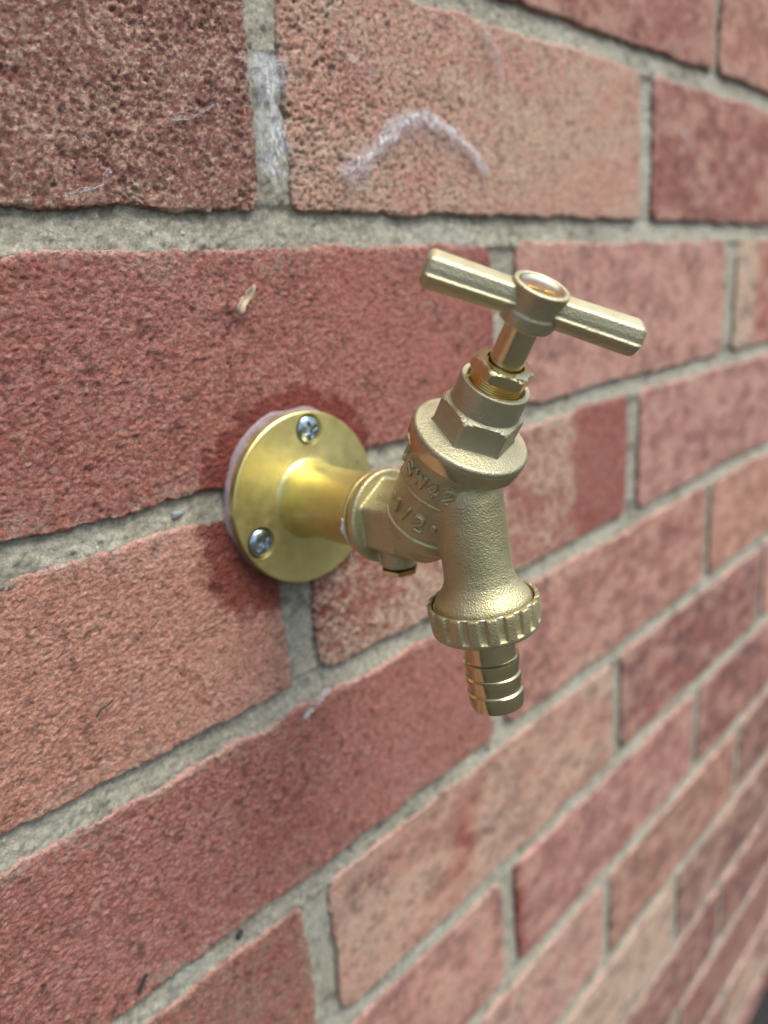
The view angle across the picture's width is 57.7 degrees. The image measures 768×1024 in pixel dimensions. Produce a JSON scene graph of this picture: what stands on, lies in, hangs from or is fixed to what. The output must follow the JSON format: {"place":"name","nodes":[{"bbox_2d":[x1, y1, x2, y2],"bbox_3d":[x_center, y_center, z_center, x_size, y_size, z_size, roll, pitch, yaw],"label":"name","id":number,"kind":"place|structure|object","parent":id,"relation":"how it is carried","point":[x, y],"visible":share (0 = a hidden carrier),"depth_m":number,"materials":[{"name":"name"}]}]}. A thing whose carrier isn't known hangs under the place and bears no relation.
{"place":"outdoors","nodes":[
{"label":"outdoors","id":0,"kind":"place"},
{"bbox_2d":[0,0,767,1023],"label":"brick wall","id":1,"kind":"structure","parent":0,"point":[394,826],"depth_m":0.25,"materials":[{"name":"red brick"},{"name":"mortar"}]},
{"bbox_2d":[63,168,111,199],"bbox_3d":[-0.070,-0.078,0.166,0.014,0.008,0.002,-20,22,-40],"label":"cobweb","id":2,"kind":"object","parent":1,"relation":"attached to","point":[88,189],"visible":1,"depth_m":0.17,"materials":[{"name":"white fabric"}]},
{"bbox_2d":[96,700,112,717],"bbox_3d":[-0.076,0.053,0.189,0.005,0.003,0.001,-20,22,-40],"label":"dark fibre","id":3,"kind":"object","parent":1,"relation":"attached to","point":[103,707],"visible":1,"depth_m":0.19,"materials":[{"name":"grey fabric"}]},
{"bbox_2d":[137,973,147,992],"bbox_3d":[-0.073,0.142,0.211,0.004,0.005,0.001,-20,22,-40],"label":"dark flake","id":4,"kind":"object","parent":1,"relation":"attached to","point":[142,983],"visible":1,"depth_m":0.21,"materials":[{"name":"grey"}]},
{"bbox_2d":[171,510,182,518],"bbox_3d":[-0.059,0.001,0.198,0.004,0.002,0.002,-20,22,-40],"label":"pebble","id":5,"kind":"object","parent":1,"relation":"on","point":[176,514],"visible":1,"depth_m":0.20,"materials":[{"name":"white stone"}]},
{"bbox_2d":[171,104,219,120],"bbox_3d":[-0.049,-0.104,0.181,0.014,0.006,0.002,-20,22,-40],"label":"cobweb","id":6,"kind":"object","parent":1,"relation":"attached to","point":[190,113],"visible":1,"depth_m":0.18,"materials":[{"name":"white fabric"}]},
{"bbox_2d":[236,929,243,939],"bbox_3d":[-0.049,0.144,0.238,0.003,0.003,0.002,-20,22,-40],"label":"pebble","id":7,"kind":"object","parent":1,"relation":"on","point":[239,934],"visible":1,"depth_m":0.24,"materials":[{"name":"grey stone"}]},
{"bbox_2d":[236,284,255,314],"bbox_3d":[-0.040,-0.061,0.199,0.007,0.008,0.002,-20,22,-40],"label":"leaf scrap","id":8,"kind":"object","parent":1,"relation":"attached to","point":[246,299],"visible":1,"depth_m":0.20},
{"bbox_2d":[226,31,304,194],"bbox_3d":[-0.031,-0.112,0.196,0.028,0.043,0.002,-20,22,-40],"label":"cobweb","id":9,"kind":"object","parent":1,"relation":"attached to","point":[273,86],"visible":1,"depth_m":0.20,"materials":[{"name":"white fabric"}]},
{"bbox_2d":[303,685,330,724],"bbox_3d":[-0.023,0.066,0.242,0.014,0.011,0.002,-20,22,-40],"label":"cobweb","id":10,"kind":"object","parent":1,"relation":"attached to","point":[317,703],"visible":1,"depth_m":0.24,"materials":[{"name":"white fabric"}]},
{"bbox_2d":[335,41,373,75],"bbox_3d":[-0.008,-0.138,0.213,0.015,0.008,0.002,-20,22,-40],"label":"cobweb","id":11,"kind":"object","parent":1,"relation":"attached to","point":[356,61],"visible":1,"depth_m":0.21,"materials":[{"name":"white fabric"}]},
{"bbox_2d":[336,86,492,193],"bbox_3d":[0.013,-0.126,0.236,0.078,0.036,0.002,-20,22,-40],"label":"cobweb","id":12,"kind":"object","parent":1,"relation":"attached to","point":[407,121],"visible":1,"depth_m":0.23,"materials":[{"name":"white fabric"}]},
{"bbox_2d":[228,249,646,715],"bbox_3d":[0.010,-0.006,0.184,0.055,0.115,0.108,-20,22,-40],"label":"garden tap","id":13,"kind":"object","parent":1,"relation":"attached to","point":[312,495],"visible":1,"depth_m":0.17,"materials":[{"name":"yellow metal"}]},
{"bbox_2d":[470,23,502,85],"bbox_3d":[0.039,-0.166,0.253,0.024,0.019,0.002,-20,22,-40],"label":"cobweb","id":14,"kind":"object","parent":1,"relation":"attached to","point":[495,53],"visible":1,"depth_m":0.25,"materials":[{"name":"white fabric"}]},
{"bbox_2d":[747,985,767,1023],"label":"ground","id":15,"kind":"structure","parent":0,"point":[759,1015],"depth_m":0.75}
]}

